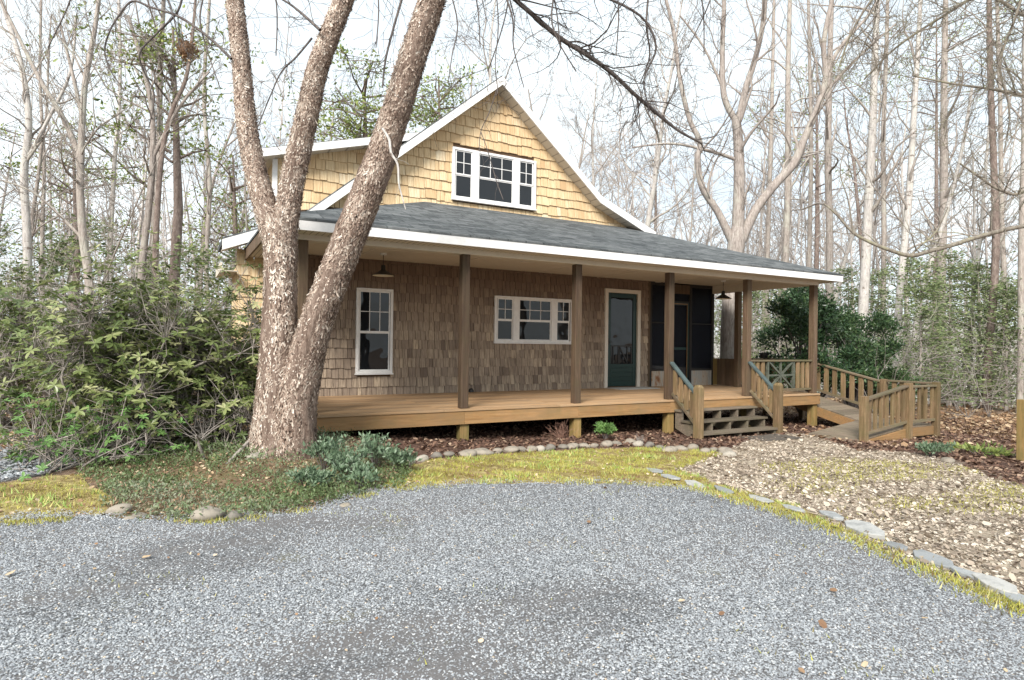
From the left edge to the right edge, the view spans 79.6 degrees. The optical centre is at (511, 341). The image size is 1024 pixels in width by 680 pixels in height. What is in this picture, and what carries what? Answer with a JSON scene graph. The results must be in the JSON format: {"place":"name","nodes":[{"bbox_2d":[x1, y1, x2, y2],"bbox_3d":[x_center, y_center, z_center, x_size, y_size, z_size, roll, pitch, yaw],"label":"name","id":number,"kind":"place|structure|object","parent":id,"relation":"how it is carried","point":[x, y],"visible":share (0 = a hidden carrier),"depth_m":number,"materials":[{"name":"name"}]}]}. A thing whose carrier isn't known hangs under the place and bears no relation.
{"place":"outdoors","nodes":[
{"label":"outdoors","id":0,"kind":"place"},
{"bbox_2d":[0,445,831,522],"bbox_3d":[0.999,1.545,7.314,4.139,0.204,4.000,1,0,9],"label":"moss lawn","id":1,"kind":"structure","parent":0,"point":[426,464],"depth_m":7.11,"materials":[{"name":"plant"}]},
{"bbox_2d":[0,382,1016,514],"bbox_3d":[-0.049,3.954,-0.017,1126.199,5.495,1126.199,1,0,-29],"label":"ground","id":2,"kind":"structure","parent":0,"point":[71,470],"depth_m":14.10,"materials":[{"name":"brown soil"}]},
{"bbox_2d":[0,258,78,377],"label":"evergreen sapling","id":3,"kind":"object","parent":2,"relation":"on","point":[17,271],"visible":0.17,"depth_m":14.52,"materials":[{"name":"green plant"}]},
{"bbox_2d":[0,0,96,306],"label":"bare tree","id":4,"kind":"object","parent":2,"relation":"on","point":[42,233],"visible":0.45,"depth_m":19.97,"materials":[{"name":"grey plant"}]},
{"bbox_2d":[0,57,100,365],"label":"bare tree","id":5,"kind":"object","parent":2,"relation":"on","point":[27,72],"visible":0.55,"depth_m":17.20,"materials":[{"name":"grey plant"}]},
{"bbox_2d":[0,475,114,522],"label":"mossy verge","id":6,"kind":"structure","parent":2,"relation":"on","point":[56,481],"depth_m":5.18,"materials":[{"name":"plant"}]},
{"bbox_2d":[6,228,114,373],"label":"evergreen sapling","id":7,"kind":"object","parent":2,"relation":"on","point":[56,265],"visible":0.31,"depth_m":15.88,"materials":[{"name":"green plant"}]},
{"bbox_2d":[0,0,126,380],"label":"bare tree","id":8,"kind":"object","parent":2,"relation":"on","point":[34,210],"visible":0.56,"depth_m":19.30,"materials":[{"name":"grey plant"}]},
{"bbox_2d":[0,0,137,392],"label":"bare tree","id":9,"kind":"object","parent":2,"relation":"on","point":[81,102],"visible":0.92,"depth_m":12.96,"materials":[{"name":"grey plant"}]},
{"bbox_2d":[0,0,144,386],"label":"bare tree","id":10,"kind":"object","parent":2,"relation":"on","point":[26,216],"visible":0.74,"depth_m":14.96,"materials":[{"name":"grey plant"}]},
{"bbox_2d":[0,258,156,431],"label":"rhododendron","id":11,"kind":"object","parent":2,"relation":"on","point":[11,311],"visible":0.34,"depth_m":8.73,"materials":[{"name":"green plant"}]},
{"bbox_2d":[0,95,169,373],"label":"pine tree","id":12,"kind":"object","parent":2,"relation":"on","point":[72,192],"visible":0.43,"depth_m":23.92,"materials":[{"name":"green plant"}]},
{"bbox_2d":[50,213,150,377],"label":"evergreen sapling","id":13,"kind":"object","parent":2,"relation":"on","point":[97,234],"visible":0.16,"depth_m":16.97,"materials":[{"name":"green plant"}]},
{"bbox_2d":[60,119,168,399],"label":"bare tree","id":14,"kind":"object","parent":2,"relation":"on","point":[119,210],"visible":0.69,"depth_m":10.74,"materials":[{"name":"plant"}]},
{"bbox_2d":[60,0,185,380],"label":"bare tree","id":15,"kind":"object","parent":2,"relation":"on","point":[114,168],"visible":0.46,"depth_m":23.93,"materials":[{"name":"grey plant"}]},
{"bbox_2d":[29,0,231,359],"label":"bare tree","id":16,"kind":"object","parent":2,"relation":"on","point":[159,94],"visible":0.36,"depth_m":26.17,"materials":[{"name":"grey plant"}]},
{"bbox_2d":[62,0,211,297],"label":"bare tree","id":17,"kind":"object","parent":2,"relation":"on","point":[152,75],"visible":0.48,"depth_m":18.80,"materials":[{"name":"grey plant"}]},
{"bbox_2d":[25,0,265,325],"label":"pine tree","id":18,"kind":"object","parent":2,"relation":"on","point":[177,224],"visible":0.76,"depth_m":16.91,"materials":[{"name":"green plant"}]},
{"bbox_2d":[62,0,230,381],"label":"bare tree","id":19,"kind":"object","parent":2,"relation":"on","point":[148,206],"visible":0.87,"depth_m":15.94,"materials":[{"name":"grey plant"}]},
{"bbox_2d":[81,0,228,337],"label":"bare tree","id":20,"kind":"object","parent":2,"relation":"on","point":[156,227],"visible":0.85,"depth_m":15.96,"materials":[{"name":"grey plant"}]},
{"bbox_2d":[139,235,233,390],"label":"evergreen sapling","id":21,"kind":"object","parent":2,"relation":"on","point":[198,259],"visible":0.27,"depth_m":15.97,"materials":[{"name":"green plant"}]},
{"bbox_2d":[159,0,251,349],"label":"bare tree","id":22,"kind":"object","parent":2,"relation":"on","point":[208,178],"visible":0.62,"depth_m":21.95,"materials":[{"name":"grey plant"}]},
{"bbox_2d":[160,140,261,326],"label":"pine tree","id":23,"kind":"object","parent":2,"relation":"on","point":[234,214],"visible":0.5,"depth_m":23.97,"materials":[{"name":"green plant"}]},
{"bbox_2d":[44,427,404,520],"bbox_3d":[-3.613,1.331,7.619,3.210,0.302,6.453,1,0,-43],"label":"planting bed","id":24,"kind":"object","parent":2,"relation":"on","point":[230,476],"visible":0.15,"depth_m":6.07,"materials":[{"name":"soil"}]},
{"bbox_2d":[0,380,194,481],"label":"shrub","id":25,"kind":"object","parent":24,"relation":"on","point":[102,448],"visible":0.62,"depth_m":6.50,"materials":[{"name":"green plant"}]},
{"bbox_2d":[0,230,297,460],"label":"rhododendron","id":26,"kind":"object","parent":24,"relation":"on","point":[189,344],"visible":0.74,"depth_m":6.99,"materials":[{"name":"green plant"}]},
{"bbox_2d":[110,357,255,463],"bbox_3d":[-3.464,0.949,7.241,1.996,1.517,1.610,1,0,-5],"label":"shrub","id":27,"kind":"object","parent":24,"relation":"on","point":[212,426],"visible":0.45,"depth_m":7.04,"materials":[{"name":"green plant"}]},
{"bbox_2d":[36,424,415,522],"bbox_3d":[-3.622,1.256,7.595,3.295,0.454,6.493,1,0,-44],"label":"ground cover","id":28,"kind":"object","parent":24,"relation":"on","point":[143,483],"visible":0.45,"depth_m":5.68,"materials":[{"name":"green plant"}]},
{"bbox_2d":[44,433,411,520],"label":"bed leaves","id":29,"kind":"object","parent":24,"relation":"on","point":[177,498],"visible":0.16,"depth_m":6.07,"materials":[{"name":"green plant"}]},
{"bbox_2d":[285,464,341,489],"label":"leafy shrub","id":30,"kind":"object","parent":24,"relation":"on","point":[313,475],"visible":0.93,"depth_m":5.71,"materials":[{"name":"green plant"}]},
{"bbox_2d":[301,433,348,469],"bbox_3d":[-2.016,1.197,6.476,0.517,0.435,0.518,1,0,15],"label":"leafy shrub","id":31,"kind":"object","parent":24,"relation":"on","point":[324,446],"visible":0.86,"depth_m":6.50,"materials":[{"name":"green plant"}]},
{"bbox_2d":[321,445,372,477],"bbox_3d":[-1.685,1.264,6.303,0.510,0.371,0.612,1,0,-13],"label":"leafy shrub","id":32,"kind":"object","parent":24,"relation":"on","point":[336,460],"visible":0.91,"depth_m":6.20,"materials":[{"name":"green plant"}]},
{"bbox_2d":[334,461,380,487],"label":"leafy shrub","id":33,"kind":"object","parent":24,"relation":"on","point":[362,470],"visible":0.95,"depth_m":5.93,"materials":[{"name":"green plant"}]},
{"bbox_2d":[354,431,400,468],"bbox_3d":[-1.505,1.227,6.780,0.470,0.438,0.614,1,0,-29],"label":"leafy shrub","id":34,"kind":"object","parent":24,"relation":"on","point":[373,444],"visible":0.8,"depth_m":6.73,"materials":[{"name":"green plant"}]},
{"bbox_2d":[377,444,422,471],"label":"leafy shrub","id":35,"kind":"object","parent":24,"relation":"on","point":[396,455],"visible":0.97,"depth_m":6.58,"materials":[{"name":"green plant"}]},
{"bbox_2d":[164,40,285,320],"bbox_3d":[-17.707,-7.871,36.981,6.246,23.335,6.798,0,0,44],"label":"bare tree","id":36,"kind":"object","parent":2,"relation":"on","point":[227,144],"visible":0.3,"depth_m":37.48,"materials":[{"name":"grey plant"}]},
{"bbox_2d":[182,102,284,295],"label":"bare tree","id":37,"kind":"object","parent":2,"relation":"on","point":[245,205],"visible":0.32,"depth_m":23.42,"materials":[{"name":"grey plant"}]},
{"bbox_2d":[264,38,443,146],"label":"pine tree","id":38,"kind":"object","parent":2,"relation":"on","point":[353,126],"visible":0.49,"depth_m":20.96,"materials":[{"name":"green plant"}]},
{"bbox_2d":[4,0,780,460],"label":"river birch","id":39,"kind":"object","parent":2,"relation":"on","point":[292,354],"visible":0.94,"depth_m":6.83,"materials":[{"name":"brown plant"}]},
{"bbox_2d":[375,43,499,130],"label":"pine tree","id":40,"kind":"object","parent":2,"relation":"on","point":[438,95],"visible":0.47,"depth_m":23.95,"materials":[{"name":"green plant"}]},
{"bbox_2d":[420,0,570,128],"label":"bare tree","id":41,"kind":"object","parent":2,"relation":"on","point":[486,64],"visible":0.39,"depth_m":26.62,"materials":[{"name":"grey plant"}]},
{"bbox_2d":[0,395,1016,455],"bbox_3d":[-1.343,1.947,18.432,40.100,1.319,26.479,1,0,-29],"label":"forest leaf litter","id":42,"kind":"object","parent":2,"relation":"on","point":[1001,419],"visible":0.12,"depth_m":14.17,"materials":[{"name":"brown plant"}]},
{"bbox_2d":[0,0,1020,408],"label":"distant woods","id":43,"kind":"object","parent":2,"relation":"on","point":[802,188],"visible":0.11,"depth_m":34.53,"materials":[{"name":"grey plant"}]},
{"bbox_2d":[0,231,1023,417],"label":"undergrowth","id":44,"kind":"object","parent":2,"relation":"on","point":[924,372],"visible":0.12,"depth_m":15.72,"materials":[{"name":"green plant"}]},
{"bbox_2d":[216,75,843,440],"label":"house","id":45,"kind":"structure","parent":2,"relation":"on","point":[554,284],"depth_m":11.70,"materials":[{"name":"brown wood"}]},
{"bbox_2d":[354,288,392,374],"bbox_3d":[-2.490,-0.176,11.107,0.694,1.552,0.118,1,0,-29],"label":"window","id":46,"kind":"structure","parent":45,"relation":"in","point":[374,307],"depth_m":11.09,"materials":[{"name":"white glass"}]},
{"bbox_2d":[451,146,536,210],"bbox_3d":[-0.339,-3.225,12.278,1.894,1.022,0.118,1,0,-29],"label":"window","id":47,"kind":"structure","parent":45,"relation":"in","point":[516,176],"depth_m":12.24,"materials":[{"name":"white glass"}]},
{"bbox_2d":[493,295,571,343],"bbox_3d":[0.460,-0.425,12.723,1.894,0.957,0.118,1,0,-29],"label":"window","id":48,"kind":"structure","parent":45,"relation":"in","point":[517,320],"depth_m":12.68,"materials":[{"name":"white glass"}]},
{"bbox_2d":[608,293,636,386],"bbox_3d":[2.475,-0.034,13.843,0.832,2.091,0.084,1,0,-29],"label":"door","id":49,"kind":"structure","parent":45,"relation":"in","point":[622,308],"depth_m":13.86,"materials":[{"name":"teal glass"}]},
{"bbox_2d":[674,302,688,384],"bbox_3d":[4.041,0.059,14.738,0.530,1.970,0.050,1,0,-29],"label":"screen door","id":50,"kind":"structure","parent":45,"relation":"in","point":[681,310],"depth_m":14.77,"materials":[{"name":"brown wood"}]},
{"bbox_2d":[552,10,651,198],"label":"bare tree","id":51,"kind":"object","parent":2,"relation":"on","point":[592,143],"visible":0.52,"depth_m":32.73,"materials":[{"name":"grey plant"}]},
{"bbox_2d":[580,0,714,230],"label":"bare tree","id":52,"kind":"object","parent":2,"relation":"on","point":[651,195],"visible":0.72,"depth_m":22.74,"materials":[{"name":"grey plant"}]},
{"bbox_2d":[611,70,697,233],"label":"bare tree","id":53,"kind":"object","parent":2,"relation":"on","point":[655,202],"visible":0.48,"depth_m":43.89,"materials":[{"name":"grey wood"}]},
{"bbox_2d":[322,411,1023,485],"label":"mulch bed","id":54,"kind":"object","parent":2,"relation":"on","point":[424,452],"visible":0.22,"depth_m":10.04,"materials":[{"name":"brown plant"}]},
{"bbox_2d":[751,286,863,415],"bbox_3d":[7.056,0.126,15.005,2.564,3.604,2.728,1,0,-6],"label":"evergreen bush","id":55,"kind":"object","parent":54,"relation":"on","point":[794,310],"visible":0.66,"depth_m":14.39,"materials":[{"name":"green plant"}]},
{"bbox_2d":[825,303,907,407],"bbox_3d":[8.761,0.487,15.930,2.380,2.977,2.457,1,0,-29],"label":"evergreen bush","id":56,"kind":"object","parent":54,"relation":"on","point":[869,347],"visible":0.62,"depth_m":15.36,"materials":[{"name":"green plant"}]},
{"bbox_2d":[864,361,928,413],"bbox_3d":[9.876,1.230,15.953,1.433,1.584,1.879,0,0,45],"label":"evergreen bush","id":57,"kind":"object","parent":54,"relation":"on","point":[889,372],"visible":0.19,"depth_m":15.85,"materials":[{"name":"green plant"}]},
{"bbox_2d":[914,440,955,457],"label":"shrub","id":58,"kind":"object","parent":54,"relation":"on","point":[926,447],"visible":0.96,"depth_m":9.02,"materials":[{"name":"green plant"}]},
{"bbox_2d":[949,440,1015,456],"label":"shrub","id":59,"kind":"object","parent":54,"relation":"on","point":[998,450],"visible":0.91,"depth_m":9.33,"materials":[{"name":"green plant"}]},
{"bbox_2d":[1016,399,1023,460],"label":"utility post","id":60,"kind":"object","parent":54,"relation":"on","point":[1020,432],"visible":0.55,"depth_m":8.93,"materials":[{"name":"brown wood"}]},
{"bbox_2d":[655,108,746,306],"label":"bare tree","id":61,"kind":"object","parent":2,"relation":"on","point":[692,194],"visible":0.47,"depth_m":26.24,"materials":[{"name":"grey plant"}]},
{"bbox_2d":[670,361,782,439],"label":"porch stairs","id":62,"kind":"structure","parent":2,"relation":"on","point":[697,425],"depth_m":11.02,"materials":[{"name":"brown wood"}]},
{"bbox_2d":[703,0,795,352],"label":"bare tree","id":63,"kind":"object","parent":2,"relation":"on","point":[770,159],"visible":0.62,"depth_m":29.93,"materials":[{"name":"grey plant"}]},
{"bbox_2d":[715,290,822,388],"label":"evergreen sapling","id":64,"kind":"object","parent":2,"relation":"on","point":[754,306],"visible":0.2,"depth_m":23.90,"materials":[{"name":"green plant"}]},
{"bbox_2d":[594,0,949,411],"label":"bare tree","id":65,"kind":"object","parent":2,"relation":"on","point":[737,234],"visible":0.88,"depth_m":15.93,"materials":[{"name":"grey plant"}]},
{"bbox_2d":[736,0,840,385],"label":"bare tree","id":66,"kind":"object","parent":2,"relation":"on","point":[788,185],"visible":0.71,"depth_m":23.93,"materials":[{"name":"grey plant"}]},
{"bbox_2d":[741,288,836,387],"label":"evergreen sapling","id":67,"kind":"object","parent":2,"relation":"on","point":[767,317],"visible":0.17,"depth_m":21.01,"materials":[{"name":"green plant"}]},
{"bbox_2d":[747,0,866,266],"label":"bare tree","id":68,"kind":"object","parent":2,"relation":"on","point":[809,228],"visible":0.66,"depth_m":25.93,"materials":[{"name":"grey plant"}]},
{"bbox_2d":[744,61,899,286],"bbox_3d":[16.820,-5.997,33.582,7.930,19.306,5.520,1,0,5],"label":"pine tree","id":69,"kind":"object","parent":2,"relation":"on","point":[816,246],"visible":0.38,"depth_m":33.97,"materials":[{"name":"green plant"}]},
{"bbox_2d":[775,0,882,397],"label":"bare tree","id":70,"kind":"object","parent":2,"relation":"on","point":[829,140],"visible":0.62,"depth_m":23.91,"materials":[{"name":"grey plant"}]},
{"bbox_2d":[741,357,940,442],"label":"access ramp","id":71,"kind":"structure","parent":2,"relation":"on","point":[864,423],"depth_m":11.53,"materials":[{"name":"brown wood"}]},
{"bbox_2d":[796,259,905,389],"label":"evergreen sapling","id":72,"kind":"object","parent":2,"relation":"on","point":[848,278],"visible":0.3,"depth_m":21.91,"materials":[{"name":"green plant"}]},
{"bbox_2d":[799,41,907,259],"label":"bare tree","id":73,"kind":"object","parent":2,"relation":"on","point":[850,147],"visible":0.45,"depth_m":30.36,"materials":[{"name":"grey wood"}]},
{"bbox_2d":[776,88,931,386],"bbox_3d":[19.100,-5.093,34.528,4.697,18.475,7.432,1,0,-41],"label":"bare tree","id":74,"kind":"object","parent":2,"relation":"on","point":[850,240],"visible":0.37,"depth_m":34.93,"materials":[{"name":"grey plant"}]},
{"bbox_2d":[780,0,943,330],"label":"bare tree","id":75,"kind":"object","parent":2,"relation":"on","point":[865,269],"visible":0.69,"depth_m":18.91,"materials":[{"name":"grey plant"}]},
{"bbox_2d":[833,259,932,374],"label":"evergreen sapling","id":76,"kind":"object","parent":2,"relation":"on","point":[874,275],"visible":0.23,"depth_m":22.93,"materials":[{"name":"green plant"}]},
{"bbox_2d":[821,0,963,342],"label":"bare tree","id":77,"kind":"object","parent":2,"relation":"on","point":[883,210],"visible":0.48,"depth_m":27.92,"materials":[{"name":"grey plant"}]},
{"bbox_2d":[781,0,1023,282],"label":"overhanging tree","id":78,"kind":"object","parent":2,"relation":"on","point":[1016,92],"visible":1,"depth_m":9.46,"materials":[{"name":"grey plant"}]},
{"bbox_2d":[837,252,969,394],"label":"evergreen sapling","id":79,"kind":"object","parent":2,"relation":"on","point":[892,278],"visible":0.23,"depth_m":20.98,"materials":[{"name":"green plant"}]},
{"bbox_2d":[850,51,976,364],"bbox_3d":[16.719,-4.835,26.513,3.959,16.236,5.264,1,0,-17],"label":"bare tree","id":80,"kind":"object","parent":2,"relation":"on","point":[903,196],"visible":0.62,"depth_m":26.50,"materials":[{"name":"grey plant"}]},
{"bbox_2d":[849,75,997,402],"bbox_3d":[21.942,-5.262,32.226,6.952,18.474,6.716,1,0,-40],"label":"bare tree","id":81,"kind":"object","parent":2,"relation":"on","point":[938,168],"visible":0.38,"depth_m":31.32,"materials":[{"name":"grey plant"}]},
{"bbox_2d":[848,0,1015,372],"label":"bare tree","id":82,"kind":"object","parent":2,"relation":"on","point":[908,200],"visible":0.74,"depth_m":17.94,"materials":[{"name":"grey plant"}]},
{"bbox_2d":[846,0,1022,363],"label":"pine tree","id":83,"kind":"object","parent":2,"relation":"on","point":[936,181],"visible":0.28,"depth_m":35.96,"materials":[{"name":"plant"}]},
{"bbox_2d":[878,254,1013,405],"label":"evergreen sapling","id":84,"kind":"object","parent":2,"relation":"on","point":[921,290],"visible":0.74,"depth_m":16.83,"materials":[{"name":"green plant"}]},
{"bbox_2d":[899,246,1014,405],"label":"evergreen sapling","id":85,"kind":"object","parent":2,"relation":"on","point":[949,273],"visible":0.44,"depth_m":18.89,"materials":[{"name":"green plant"}]},
{"bbox_2d":[901,255,1015,403],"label":"evergreen sapling","id":86,"kind":"object","parent":2,"relation":"on","point":[961,299],"visible":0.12,"depth_m":23.02,"materials":[{"name":"green plant"}]},
{"bbox_2d":[909,46,1008,379],"bbox_3d":[14.465,-3.819,19.868,2.763,12.007,3.489,0,0,43],"label":"bare tree","id":87,"kind":"object","parent":2,"relation":"on","point":[945,220],"visible":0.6,"depth_m":19.94,"materials":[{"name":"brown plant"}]},
{"bbox_2d":[900,122,1017,404],"bbox_3d":[14.724,-2.614,20.204,3.033,10.431,4.299,1,-1,-71],"label":"bare tree","id":88,"kind":"object","parent":2,"relation":"on","point":[973,227],"visible":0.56,"depth_m":19.97,"materials":[{"name":"grey plant"}]},
{"bbox_2d":[913,0,1013,403],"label":"bare tree","id":89,"kind":"object","parent":2,"relation":"on","point":[945,45],"visible":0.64,"depth_m":24.89,"materials":[{"name":"grey plant"}]},
{"bbox_2d":[913,51,1019,406],"bbox_3d":[14.436,-3.026,18.973,2.358,11.033,3.987,1,0,5],"label":"bare tree","id":90,"kind":"object","parent":2,"relation":"on","point":[980,240],"visible":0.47,"depth_m":18.96,"materials":[{"name":"grey plant"}]},
{"bbox_2d":[918,258,1023,407],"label":"evergreen sapling","id":91,"kind":"object","parent":2,"relation":"on","point":[983,287],"visible":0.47,"depth_m":18.47,"materials":[{"name":"green plant"}]},
{"bbox_2d":[921,0,1023,409],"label":"bare tree","id":92,"kind":"object","parent":2,"relation":"on","point":[995,251],"visible":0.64,"depth_m":17.94,"materials":[{"name":"grey plant"}]},
{"bbox_2d":[934,277,1023,411],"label":"evergreen sapling","id":93,"kind":"object","parent":2,"relation":"on","point":[1009,305],"visible":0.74,"depth_m":17.48,"materials":[{"name":"green plant"}]},
{"bbox_2d":[948,0,1021,405],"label":"bare tree","id":94,"kind":"object","parent":2,"relation":"on","point":[1001,112],"visible":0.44,"depth_m":26.93,"materials":[{"name":"grey plant"}]},
{"bbox_2d":[963,19,1023,412],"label":"bare tree","id":95,"kind":"object","parent":2,"relation":"on","point":[1020,318],"visible":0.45,"depth_m":16.97,"materials":[{"name":"grey plant"}]},
{"bbox_2d":[0,445,1023,679],"bbox_3d":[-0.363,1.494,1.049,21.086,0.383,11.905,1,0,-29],"label":"gravel driveway","id":96,"kind":"structure","parent":0,"point":[613,610],"depth_m":3.41,"materials":[{"name":"grey gravel"}]},
{"bbox_2d":[5,447,1007,674],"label":"scattered leaves","id":97,"kind":"object","parent":96,"relation":"on","point":[822,623],"visible":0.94,"depth_m":5.92,"materials":[{"name":"brown plant"}]},
{"bbox_2d":[0,455,1023,678],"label":"moss patches","id":98,"kind":"object","parent":96,"relation":"on","point":[993,599],"visible":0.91,"depth_m":5.10,"materials":[{"name":"yellow plant"}]},
{"bbox_2d":[0,0,1023,332],"label":"sky","id":99,"kind":"structure","parent":0,"point":[355,28],"materials":[{"name":"white"}]},
{"bbox_2d":[672,432,1023,611],"bbox_3d":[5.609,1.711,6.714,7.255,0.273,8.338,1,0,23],"label":"leafy path","id":100,"kind":"structure","parent":0,"point":[987,533],"depth_m":6.25,"materials":[{"name":"beige plant"}]},
{"bbox_2d":[844,519,884,539],"bbox_3d":[2.842,1.513,4.931,0.217,0.040,0.410,-5,1,-7],"label":"flagstone","id":101,"kind":"object","parent":100,"relation":"on","point":[859,526],"visible":0.9,"depth_m":4.91,"materials":[{"name":"white stone"}]},
{"bbox_2d":[913,549,953,570],"bbox_3d":[2.928,1.518,4.259,0.161,0.028,0.336,-4,2,-6],"label":"flagstone","id":102,"kind":"object","parent":100,"relation":"on","point":[946,563],"visible":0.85,"depth_m":4.26,"materials":[{"name":"white stone"}]},
{"bbox_2d":[972,572,1017,593],"bbox_3d":[2.994,1.509,3.798,0.149,0.040,0.312,-4,1,-5],"label":"flagstone","id":103,"kind":"object","parent":100,"relation":"on","point":[994,583],"visible":0.84,"depth_m":3.79,"materials":[{"name":"white stone"}]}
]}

